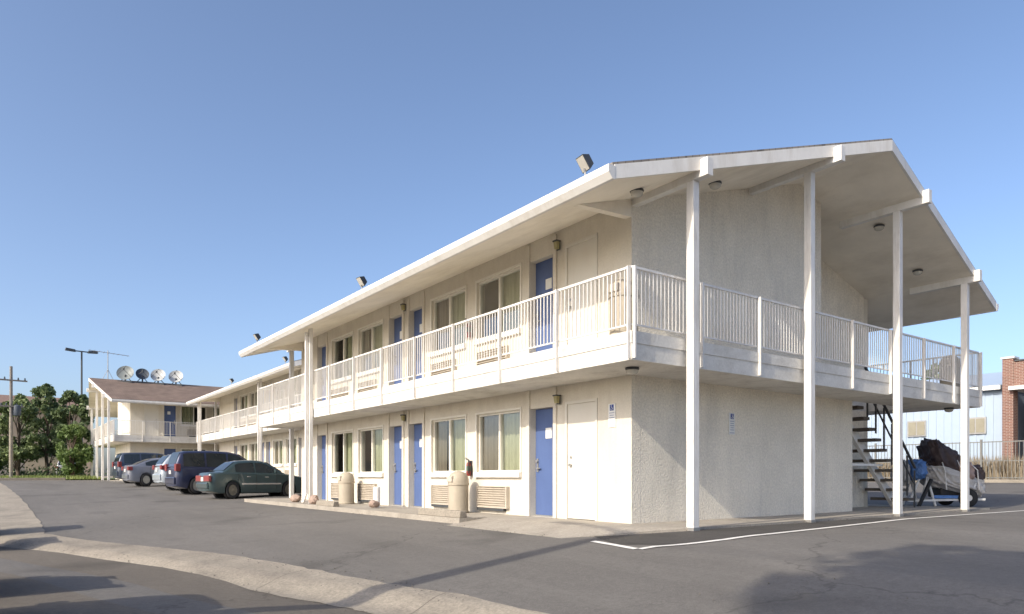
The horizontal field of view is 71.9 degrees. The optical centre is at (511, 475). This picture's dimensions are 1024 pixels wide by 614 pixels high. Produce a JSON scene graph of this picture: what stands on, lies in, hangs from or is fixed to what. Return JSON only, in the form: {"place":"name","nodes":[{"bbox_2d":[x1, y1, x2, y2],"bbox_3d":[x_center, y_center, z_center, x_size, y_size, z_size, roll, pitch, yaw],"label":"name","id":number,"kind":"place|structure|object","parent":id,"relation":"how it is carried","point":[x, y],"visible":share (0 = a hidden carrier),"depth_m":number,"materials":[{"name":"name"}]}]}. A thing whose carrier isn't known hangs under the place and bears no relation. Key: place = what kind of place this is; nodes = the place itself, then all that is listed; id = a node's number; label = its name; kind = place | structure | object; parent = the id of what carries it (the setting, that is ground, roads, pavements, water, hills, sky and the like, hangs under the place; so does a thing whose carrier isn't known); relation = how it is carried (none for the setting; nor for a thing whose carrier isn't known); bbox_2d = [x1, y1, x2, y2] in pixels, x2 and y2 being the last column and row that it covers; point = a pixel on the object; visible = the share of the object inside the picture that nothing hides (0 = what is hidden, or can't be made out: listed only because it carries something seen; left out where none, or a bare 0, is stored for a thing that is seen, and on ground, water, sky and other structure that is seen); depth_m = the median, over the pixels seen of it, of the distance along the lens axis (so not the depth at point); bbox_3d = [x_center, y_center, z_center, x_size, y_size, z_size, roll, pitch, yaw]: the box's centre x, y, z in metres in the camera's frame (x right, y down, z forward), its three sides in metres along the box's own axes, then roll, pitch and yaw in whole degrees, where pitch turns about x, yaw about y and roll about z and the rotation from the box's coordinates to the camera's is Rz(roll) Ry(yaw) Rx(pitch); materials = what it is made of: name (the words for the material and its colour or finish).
{"place":"outdoors","nodes":[
{"label":"outdoors","id":0,"kind":"place"},
{"bbox_2d":[0,474,99,478],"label":"lawn grass","id":1,"kind":"structure","parent":0,"point":[58,476],"depth_m":48.29,"materials":[{"name":"green plant"}]},
{"bbox_2d":[81,476,114,479],"bbox_3d":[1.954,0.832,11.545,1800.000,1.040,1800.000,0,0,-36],"label":"ground","id":2,"kind":"structure","parent":0,"point":[100,477],"depth_m":62.21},
{"bbox_2d":[0,478,65,479],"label":"lot kerb","id":3,"kind":"structure","parent":2,"relation":"on","point":[32,478],"depth_m":45.91,"materials":[{"name":"concrete"}]},
{"bbox_2d":[0,395,90,475],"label":"tan building","id":4,"kind":"structure","parent":2,"relation":"on","point":[3,398],"depth_m":87.88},
{"bbox_2d":[55,461,65,475],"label":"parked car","id":5,"kind":"object","parent":2,"relation":"on","point":[59,465],"visible":0.06,"depth_m":59.43,"materials":[{"name":"white paint"}]},
{"bbox_2d":[87,378,223,480],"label":"motel building","id":6,"kind":"structure","parent":2,"relation":"on","point":[157,418],"depth_m":46.73,"materials":[{"name":"paint"}]},
{"bbox_2d":[90,350,128,378],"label":"roof aerial","id":7,"kind":"object","parent":6,"relation":"on","point":[107,361],"visible":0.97,"depth_m":48.75,"materials":[{"name":"metal"}]},
{"bbox_2d":[116,366,133,382],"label":"satellite dish","id":8,"kind":"object","parent":6,"relation":"on","point":[125,373],"visible":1,"depth_m":49.01,"materials":[{"name":"metal"}]},
{"bbox_2d":[135,368,149,383],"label":"satellite dish","id":9,"kind":"object","parent":6,"relation":"on","point":[142,373],"visible":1,"depth_m":49.67,"materials":[{"name":"metal"}]},
{"bbox_2d":[144,447,158,452],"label":"utility door","id":10,"kind":"structure","parent":6,"relation":"in","point":[146,450],"depth_m":45.96,"materials":[{"name":"beige paint"}]},
{"bbox_2d":[144,404,158,435],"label":"utility door","id":11,"kind":"structure","parent":6,"relation":"in","point":[151,412],"depth_m":45.97,"materials":[{"name":"beige paint"}]},
{"bbox_2d":[150,369,164,384],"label":"satellite dish","id":12,"kind":"object","parent":6,"relation":"on","point":[157,375],"visible":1,"depth_m":50.31,"materials":[{"name":"metal"}]},
{"bbox_2d":[164,449,175,454],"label":"room door","id":13,"kind":"structure","parent":6,"relation":"in","point":[166,451],"depth_m":46.69,"materials":[{"name":"blue paint"}]},
{"bbox_2d":[164,406,175,435],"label":"room door","id":14,"kind":"structure","parent":6,"relation":"in","point":[169,411],"depth_m":46.72,"materials":[{"name":"blue paint"}]},
{"bbox_2d":[169,370,182,385],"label":"satellite dish","id":15,"kind":"object","parent":6,"relation":"on","point":[176,376],"visible":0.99,"depth_m":50.98,"materials":[{"name":"metal"}]},
{"bbox_2d":[181,448,206,450],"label":"window","id":16,"kind":"structure","parent":6,"relation":"in","point":[182,449],"depth_m":47.48,"materials":[{"name":"paint"}]},
{"bbox_2d":[181,406,206,426],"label":"window","id":17,"kind":"structure","parent":6,"relation":"in","point":[189,414],"depth_m":47.51,"materials":[{"name":"glass"}]},
{"bbox_2d":[212,407,218,416],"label":"window","id":18,"kind":"structure","parent":6,"relation":"in","point":[212,407],"depth_m":48.27,"materials":[{"name":"glass"}]},
{"bbox_2d":[920,363,938,379],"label":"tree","id":19,"kind":"object","parent":2,"relation":"on","point":[931,372],"visible":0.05,"depth_m":59.77,"materials":[{"name":"plant"}]},
{"bbox_2d":[868,372,1023,464],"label":"metal shed","id":20,"kind":"structure","parent":2,"relation":"on","point":[985,423],"depth_m":38.61,"materials":[{"name":"white metal"}]},
{"bbox_2d":[907,420,925,436],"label":"window","id":21,"kind":"structure","parent":20,"relation":"in","point":[914,428],"depth_m":40.16,"materials":[{"name":"glass"}]},
{"bbox_2d":[969,417,985,433],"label":"window","id":22,"kind":"structure","parent":20,"relation":"in","point":[977,425],"depth_m":37.65,"materials":[{"name":"glass"}]},
{"bbox_2d":[1001,356,1023,461],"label":"brick building","id":23,"kind":"structure","parent":2,"relation":"on","point":[1012,376],"depth_m":35.70,"materials":[{"name":"brick"}]},
{"bbox_2d":[0,547,371,613],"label":"street","id":24,"kind":"structure","parent":0,"point":[20,595],"depth_m":7.65,"materials":[{"name":"grey asphalt"}]},
{"bbox_2d":[290,494,300,501],"bbox_3d":[-6.505,0.666,21.147,0.319,0.249,0.592,0,0,-36],"label":"rock","id":25,"kind":"object","parent":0,"point":[295,498],"visible":0.95,"depth_m":20.97,"materials":[{"name":"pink stone"}]},
{"bbox_2d":[308,495,318,503],"bbox_3d":[-5.523,0.652,19.679,0.276,0.255,0.434,0,0,-36],"label":"rock","id":26,"kind":"object","parent":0,"point":[313,499],"visible":0.89,"depth_m":19.56,"materials":[{"name":"pink stone"}]},
{"bbox_2d":[316,500,338,506],"bbox_3d":[-4.833,0.717,18.473,0.174,0.130,1.200,0,0,-36],"label":"wheel stop","id":27,"kind":"object","parent":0,"point":[327,503],"visible":0.99,"depth_m":18.24,"materials":[{"name":"concrete"}]},
{"bbox_2d":[337,472,354,503],"bbox_3d":[-4.646,0.336,19.787,0.465,0.892,0.460,0,0,-36],"label":"trash bin","id":28,"kind":"object","parent":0,"point":[346,481],"visible":0.97,"depth_m":19.61,"materials":[{"name":"beige plastic"}]},
{"bbox_2d":[369,500,379,507],"bbox_3d":[-3.345,0.673,17.109,0.276,0.194,0.318,0,0,-36],"label":"rock","id":29,"kind":"object","parent":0,"point":[374,504],"visible":1,"depth_m":17.00,"materials":[{"name":"pink stone"}]},
{"bbox_2d":[373,487,379,507],"bbox_3d":[-3.329,0.524,17.368,0.170,0.515,0.167,0,0,-36],"label":"pipe bollard","id":30,"kind":"object","parent":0,"point":[376,493],"visible":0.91,"depth_m":17.29,"materials":[{"name":"white paint"}]},
{"bbox_2d":[418,508,466,517],"bbox_3d":[-1.375,0.717,13.754,0.174,0.130,1.600,0,0,-36],"label":"wheel stop","id":31,"kind":"object","parent":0,"point":[443,513],"visible":1,"depth_m":13.57,"materials":[{"name":"concrete"}]},
{"bbox_2d":[447,471,468,512],"bbox_3d":[-1.141,0.336,15.004,0.465,0.892,0.460,0,0,-36],"label":"trash bin","id":32,"kind":"object","parent":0,"point":[458,482],"visible":0.81,"depth_m":14.82,"materials":[{"name":"beige plastic"}]},
{"bbox_2d":[0,480,1023,613],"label":"asphalt lot","id":33,"kind":"structure","parent":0,"point":[972,563],"depth_m":8.55,"materials":[{"name":"grey asphalt"}]},
{"bbox_2d":[112,452,162,483],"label":"parked car","id":34,"kind":"object","parent":33,"relation":"on","point":[121,460],"visible":0.23,"depth_m":40.55,"materials":[{"name":"blue paint"}]},
{"bbox_2d":[121,458,159,486],"bbox_3d":[-18.499,-0.199,37.592,3.868,1.523,1.622,0,0,-41],"label":"parked car","id":35,"kind":"object","parent":33,"relation":"on","point":[139,473],"visible":0.42,"depth_m":36.32,"materials":[{"name":"grey metal"}]},
{"bbox_2d":[152,454,178,490],"bbox_3d":[-14.727,-0.184,33.290,3.828,1.722,1.666,0,0,-41],"label":"parked car","id":36,"kind":"object","parent":33,"relation":"on","point":[159,474],"visible":0.06,"depth_m":31.93,"materials":[{"name":"silver metal"}]},
{"bbox_2d":[165,451,245,494],"bbox_3d":[-12.421,-0.142,30.144,4.148,1.827,1.753,0,0,-41],"label":"parked car","id":37,"kind":"object","parent":33,"relation":"on","point":[183,469],"visible":0.45,"depth_m":28.80,"materials":[{"name":"blue paint"}]},
{"bbox_2d":[186,359,301,476],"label":"motel building","id":38,"kind":"structure","parent":33,"relation":"on","point":[234,424],"depth_m":38.20,"materials":[{"name":"paint"}]},
{"bbox_2d":[239,443,247,459],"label":"window","id":39,"kind":"structure","parent":38,"relation":"in","point":[244,448],"depth_m":40.84,"materials":[{"name":"paint"}]},
{"bbox_2d":[239,393,256,418],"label":"window","id":40,"kind":"structure","parent":38,"relation":"in","point":[244,399],"depth_m":40.85,"materials":[{"name":"glass"}]},
{"bbox_2d":[248,390,256,416],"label":"window","id":41,"kind":"structure","parent":38,"relation":"in","point":[254,393],"depth_m":39.78,"materials":[{"name":"glass"}]},
{"bbox_2d":[249,442,256,460],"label":"window","id":42,"kind":"structure","parent":38,"relation":"in","point":[253,446],"depth_m":39.69,"materials":[{"name":"paint"}]},
{"bbox_2d":[272,439,282,466],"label":"window","id":43,"kind":"structure","parent":38,"relation":"in","point":[279,441],"depth_m":35.89,"materials":[{"name":"glass"}]},
{"bbox_2d":[284,437,296,465],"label":"window","id":44,"kind":"structure","parent":38,"relation":"in","point":[295,438],"depth_m":34.35,"materials":[{"name":"paint"}]},
{"bbox_2d":[284,378,296,408],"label":"window","id":45,"kind":"structure","parent":38,"relation":"in","point":[295,380],"depth_m":34.25,"materials":[{"name":"glass"}]},
{"bbox_2d":[196,460,301,498],"bbox_3d":[-9.896,0.141,27.036,3.852,1.492,1.651,0,0,-41],"label":"parked car","id":46,"kind":"object","parent":33,"relation":"on","point":[232,480],"visible":0.86,"depth_m":26.22,"materials":[{"name":"green paint"}]},
{"bbox_2d":[0,483,547,613],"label":"concrete gutter","id":47,"kind":"object","parent":33,"relation":"on","point":[305,584],"visible":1,"depth_m":8.71,"materials":[{"name":"beige concrete"}]},
{"bbox_2d":[590,541,636,548],"bbox_3d":[1.328,0.899,9.232,0.096,0.024,0.963,0,0,-27],"label":"painted line return","id":48,"kind":"object","parent":33,"relation":"on","point":[629,547],"visible":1,"depth_m":9.22,"materials":[{"name":"paint"}]},
{"bbox_2d":[239,138,998,537],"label":"motel building","id":49,"kind":"structure","parent":33,"relation":"on","point":[773,288],"depth_m":13.70,"materials":[{"name":"paint"}]},
{"bbox_2d":[253,333,260,341],"bbox_3d":[-8.412,-4.505,23.288,0.221,0.393,0.189,0,0,-36],"label":"flood light","id":50,"kind":"object","parent":49,"relation":"on","point":[257,336],"visible":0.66,"depth_m":23.24,"materials":[{"name":"metal"}]},
{"bbox_2d":[321,436,325,499],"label":"room door","id":51,"kind":"structure","parent":49,"relation":"in","point":[323,467],"depth_m":22.64,"materials":[{"name":"blue paint"}]},
{"bbox_2d":[322,346,325,400],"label":"room door","id":52,"kind":"structure","parent":49,"relation":"in","point":[324,348],"depth_m":22.64,"materials":[{"name":"blue paint"}]},
{"bbox_2d":[331,331,353,384],"bbox_3d":[-5.031,-3.515,21.191,0.284,1.395,1.670,0,0,-36],"label":"window","id":53,"kind":"structure","parent":49,"relation":"in","point":[350,337],"depth_m":21.18,"materials":[{"name":"paint"}]},
{"bbox_2d":[329,429,375,476],"bbox_3d":[-4.866,-0.648,21.313,0.695,1.740,2.080,0,0,-36],"label":"window","id":54,"kind":"structure","parent":49,"relation":"in","point":[348,437],"depth_m":21.18,"materials":[{"name":"glass"}]},
{"bbox_2d":[356,276,366,288],"bbox_3d":[-3.536,-4.505,16.634,0.221,0.393,0.189,0,0,-41],"label":"flood light","id":55,"kind":"object","parent":49,"relation":"on","point":[362,281],"visible":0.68,"depth_m":16.59,"materials":[{"name":"metal"}]},
{"bbox_2d":[356,425,383,476],"bbox_3d":[-3.698,-0.648,19.719,0.695,1.740,2.070,0,0,-36],"label":"window","id":56,"kind":"structure","parent":49,"relation":"in","point":[379,472],"depth_m":19.56,"materials":[{"name":"paint"}]},
{"bbox_2d":[357,318,383,377],"bbox_3d":[-3.864,-3.515,19.598,0.284,1.395,1.660,0,0,-36],"label":"window","id":57,"kind":"structure","parent":49,"relation":"in","point":[373,335],"depth_m":19.62,"materials":[{"name":"paint"}]},
{"bbox_2d":[393,426,401,505],"bbox_3d":[-2.894,-0.256,18.394,0.124,2.076,0.740,0,0,-36],"label":"room door","id":58,"kind":"structure","parent":49,"relation":"in","point":[397,465],"depth_m":18.49,"materials":[{"name":"blue paint"}]},
{"bbox_2d":[394,317,401,383],"bbox_3d":[-2.894,-3.106,18.394,0.124,2.076,0.740,0,0,-36],"label":"room door","id":59,"kind":"structure","parent":49,"relation":"in","point":[397,322],"depth_m":18.53,"materials":[{"name":"blue paint"}]},
{"bbox_2d":[400,414,405,421],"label":"wall lamp","id":60,"kind":"object","parent":49,"relation":"attached to","point":[403,417],"visible":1,"depth_m":17.79,"materials":[{"name":"metal"}]},
{"bbox_2d":[400,303,405,310],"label":"wall lamp","id":61,"kind":"object","parent":49,"relation":"attached to","point":[403,307],"visible":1,"depth_m":17.79,"materials":[{"name":"metal"}]},
{"bbox_2d":[413,424,421,507],"bbox_3d":[-2.255,-0.256,17.523,0.124,2.076,0.700,0,0,-36],"label":"room door","id":62,"kind":"structure","parent":49,"relation":"in","point":[417,464],"depth_m":17.62,"materials":[{"name":"blue paint"}]},
{"bbox_2d":[414,309,421,378],"bbox_3d":[-2.247,-3.121,17.528,0.055,2.046,0.692,0,0,-36],"label":"room door","id":63,"kind":"structure","parent":49,"relation":"in","point":[417,314],"depth_m":17.62,"materials":[{"name":"blue paint"}]},
{"bbox_2d":[428,414,466,476],"bbox_3d":[-1.411,-0.665,16.251,0.285,1.395,1.600,0,0,-36],"label":"window","id":64,"kind":"structure","parent":49,"relation":"in","point":[457,426],"depth_m":16.30,"materials":[{"name":"paint"}]},
{"bbox_2d":[428,281,494,357],"bbox_3d":[-1.245,-3.498,16.372,0.695,1.740,2.010,0,0,-36],"label":"window","id":65,"kind":"structure","parent":49,"relation":"in","point":[451,309],"depth_m":16.21,"materials":[{"name":"paint"}]},
{"bbox_2d":[465,318,470,337],"bbox_3d":[-0.947,-3.220,15.363,0.112,0.404,0.176,0,0,37],"label":"fire extinguisher","id":66,"kind":"object","parent":49,"relation":"attached to","point":[469,329],"visible":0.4,"depth_m":15.33,"materials":[{"name":"metal"}]},
{"bbox_2d":[465,457,471,475],"bbox_3d":[-0.947,-0.200,15.363,0.112,0.404,0.176,0,0,37],"label":"fire extinguisher","id":67,"kind":"object","parent":49,"relation":"attached to","point":[469,468],"visible":0.94,"depth_m":15.34,"materials":[{"name":"metal"}]},
{"bbox_2d":[473,407,521,477],"bbox_3d":[-0.238,-0.665,14.650,0.285,1.395,1.650,0,0,-36],"label":"window","id":68,"kind":"structure","parent":49,"relation":"in","point":[500,434],"depth_m":14.68,"materials":[{"name":"paint"}]},
{"bbox_2d":[475,263,521,345],"bbox_3d":[-0.072,-3.498,14.771,0.695,1.740,2.060,0,0,-36],"label":"window","id":69,"kind":"structure","parent":49,"relation":"in","point":[508,285],"depth_m":14.62,"materials":[{"name":"glass"}]},
{"bbox_2d":[534,408,552,516],"bbox_3d":[0.682,-0.256,13.514,0.124,2.076,0.720,0,0,-36],"label":"room door","id":70,"kind":"structure","parent":49,"relation":"in","point":[544,417],"depth_m":13.58,"materials":[{"name":"blue paint"}]},
{"bbox_2d":[535,257,552,351],"bbox_3d":[0.682,-3.106,13.514,0.124,2.076,0.720,0,0,-36],"label":"room door","id":71,"kind":"structure","parent":49,"relation":"in","point":[544,269],"depth_m":13.60,"materials":[{"name":"blue paint"}]},
{"bbox_2d":[552,239,560,250],"bbox_3d":[0.819,-4.233,12.944,0.104,0.170,0.115,0,0,-36],"label":"wall lamp","id":72,"kind":"object","parent":49,"relation":"attached to","point":[556,242],"visible":1,"depth_m":12.92,"materials":[{"name":"metal"}]},
{"bbox_2d":[552,394,560,403],"bbox_3d":[0.819,-1.403,12.944,0.104,0.170,0.115,0,0,-36],"label":"wall lamp","id":73,"kind":"object","parent":49,"relation":"attached to","point":[556,397],"visible":1,"depth_m":12.91,"materials":[{"name":"metal"}]},
{"bbox_2d":[565,398,597,520],"bbox_3d":[1.239,-0.283,12.539,0.098,2.130,0.850,0,0,-36],"label":"utility door","id":74,"kind":"structure","parent":49,"relation":"in","point":[582,417],"depth_m":12.53,"materials":[{"name":"beige paint"}]},
{"bbox_2d":[565,233,597,344],"bbox_3d":[1.239,-3.133,12.539,0.098,2.130,0.850,0,0,-36],"label":"utility door","id":75,"kind":"structure","parent":49,"relation":"in","point":[582,257],"depth_m":12.53,"materials":[{"name":"beige paint"}]},
{"bbox_2d":[576,154,593,175],"bbox_3d":[1.074,-4.505,10.342,0.221,0.393,0.189,0,0,-28],"label":"flood light","id":76,"kind":"object","parent":49,"relation":"on","point":[585,162],"visible":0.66,"depth_m":10.30,"materials":[{"name":"metal"}]},
{"bbox_2d":[608,403,615,427],"bbox_3d":[1.682,-1.018,11.890,0.023,0.400,0.170,0,0,-36],"label":"wall sign","id":77,"kind":"object","parent":49,"relation":"attached to","point":[611,415],"visible":1,"depth_m":11.88,"materials":[{"name":"white plastic"}]},
{"bbox_2d":[608,278,638,334],"bbox_3d":[1.673,-2.514,10.570,0.465,0.892,0.460,0,0,-36],"label":"trash bin","id":78,"kind":"object","parent":49,"relation":"on","point":[618,330],"visible":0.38,"depth_m":10.39,"materials":[{"name":"beige plastic"}]},
{"bbox_2d":[625,367,638,374],"bbox_3d":[1.836,-1.601,10.776,0.220,0.110,0.217,0,0,-36],"label":"soffit lamp","id":79,"kind":"object","parent":49,"relation":"attached to","point":[632,370],"visible":1,"depth_m":10.70,"materials":[{"name":"glass"}]},
{"bbox_2d":[630,188,643,197],"bbox_3d":[1.916,-4.338,10.835,0.220,0.110,0.217,0,0,-36],"label":"soffit lamp","id":80,"kind":"object","parent":49,"relation":"attached to","point":[637,193],"visible":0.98,"depth_m":10.77,"materials":[{"name":"glass"}]},
{"bbox_2d":[708,180,721,189],"bbox_3d":[3.410,-4.872,11.842,0.220,0.110,0.217,0,0,-36],"label":"soffit lamp","id":81,"kind":"object","parent":49,"relation":"attached to","point":[714,185],"visible":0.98,"depth_m":11.78,"materials":[{"name":"glass"}]},
{"bbox_2d":[729,413,734,434],"bbox_3d":[4.078,-0.968,13.079,0.170,0.400,0.023,0,0,-36],"label":"wall sign","id":82,"kind":"object","parent":49,"relation":"attached to","point":[731,423],"visible":1,"depth_m":13.07,"materials":[{"name":"white plastic"}]},
{"bbox_2d":[873,224,884,230],"bbox_3d":[7.875,-5.318,15.139,0.220,0.110,0.217,0,0,-36],"label":"soffit lamp","id":83,"kind":"object","parent":49,"relation":"attached to","point":[879,227],"visible":1,"depth_m":15.07,"materials":[{"name":"glass"}]},
{"bbox_2d":[852,367,915,506],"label":"staircase","id":84,"kind":"structure","parent":49,"relation":"on","point":[862,450],"depth_m":16.98,"materials":[{"name":"black metal"}]},
{"bbox_2d":[912,269,922,274],"bbox_3d":[9.429,-4.724,16.402,0.220,0.110,0.217,0,0,-36],"label":"soffit lamp","id":85,"kind":"object","parent":49,"relation":"attached to","point":[917,271],"visible":1,"depth_m":16.34,"materials":[{"name":"glass"}]},
{"bbox_2d":[944,407,953,411],"bbox_3d":[10.617,-1.601,17.149,0.220,0.110,0.217,0,0,-36],"label":"soffit lamp","id":86,"kind":"object","parent":49,"relation":"attached to","point":[949,409],"visible":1,"depth_m":17.08,"materials":[{"name":"metal"}]},
{"bbox_2d":[940,355,960,386],"bbox_3d":[10.723,-2.514,17.288,0.465,0.892,0.460,0,0,-36],"label":"trash bin","id":87,"kind":"object","parent":49,"relation":"on","point":[947,383],"visible":0.27,"depth_m":17.13,"materials":[{"name":"beige plastic"}]},
{"bbox_2d":[594,518,890,543],"bbox_3d":[4.282,0.859,11.546,7.442,0.084,1.650,0,0,-36],"label":"asphalt reseal","id":88,"kind":"object","parent":33,"relation":"on","point":[688,536],"visible":0.99,"depth_m":10.22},
{"bbox_2d":[639,510,1023,548],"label":"painted line","id":89,"kind":"object","parent":33,"relation":"on","point":[800,530],"visible":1,"depth_m":10.32,"materials":[{"name":"paint"}]},
{"bbox_2d":[890,438,985,506],"bbox_3d":[11.250,-0.108,18.675,2.223,1.840,1.238,0,0,2],"label":"covered trailer","id":90,"kind":"object","parent":33,"relation":"on","point":[937,463],"visible":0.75,"depth_m":18.27,"materials":[{"name":"fabric"}]},
{"bbox_2d":[915,479,1023,482],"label":"fence kerb","id":91,"kind":"structure","parent":33,"relation":"on","point":[1001,481],"depth_m":30.26,"materials":[{"name":"concrete"}]},
{"bbox_2d":[868,439,1023,479],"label":"metal fence","id":92,"kind":"object","parent":91,"relation":"on","point":[981,442],"visible":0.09,"depth_m":32.24,"materials":[{"name":"grey metal"}]},
{"bbox_2d":[0,0,1023,475],"label":"sky","id":93,"kind":"structure","parent":0,"point":[182,182],"materials":[{"name":"blue"}]},
{"bbox_2d":[868,453,1022,479],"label":"dry grass","id":94,"kind":"structure","parent":0,"point":[999,470],"depth_m":33.07,"materials":[{"name":"beige plant"}]},
{"label":"lawn","id":95,"kind":"structure","parent":0,"visible":0},
{"bbox_2d":[0,457,8,469],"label":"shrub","id":96,"kind":"object","parent":95,"relation":"on","point":[4,463],"visible":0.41,"depth_m":54.87,"materials":[{"name":"green plant"}]},
{"bbox_2d":[0,366,27,477],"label":"utility pole","id":97,"kind":"object","parent":95,"relation":"on","point":[14,410],"visible":0.97,"depth_m":47.37,"materials":[{"name":"grey wood"}]},
{"bbox_2d":[0,393,49,476],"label":"tree","id":98,"kind":"object","parent":95,"relation":"on","point":[31,452],"visible":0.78,"depth_m":53.14,"materials":[{"name":"green plant"}]},
{"bbox_2d":[0,464,56,476],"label":"shrub","id":99,"kind":"object","parent":95,"relation":"on","point":[24,472],"visible":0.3,"depth_m":56.06,"materials":[{"name":"green plant"}]},
{"bbox_2d":[0,456,57,474],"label":"taupe wall","id":100,"kind":"structure","parent":95,"relation":"on","point":[41,462],"depth_m":64.87,"materials":[{"name":"concrete"}]},
{"bbox_2d":[20,383,68,475],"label":"tree","id":101,"kind":"object","parent":95,"relation":"on","point":[47,392],"visible":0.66,"depth_m":55.32,"materials":[{"name":"green plant"}]},
{"bbox_2d":[13,459,106,479],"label":"shrub","id":102,"kind":"object","parent":95,"relation":"on","point":[59,472],"visible":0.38,"depth_m":53.98,"materials":[{"name":"green plant"}]},
{"bbox_2d":[55,424,94,479],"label":"tree","id":103,"kind":"object","parent":95,"relation":"on","point":[79,453],"visible":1,"depth_m":51.41,"materials":[{"name":"green plant"}]},
{"bbox_2d":[50,390,100,463],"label":"tree","id":104,"kind":"object","parent":95,"relation":"on","point":[80,410],"visible":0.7,"depth_m":53.98,"materials":[{"name":"green plant"}]},
{"bbox_2d":[65,348,97,441],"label":"street lamp","id":105,"kind":"object","parent":95,"relation":"on","point":[74,350],"visible":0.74,"depth_m":71.23,"materials":[{"name":"metal"}]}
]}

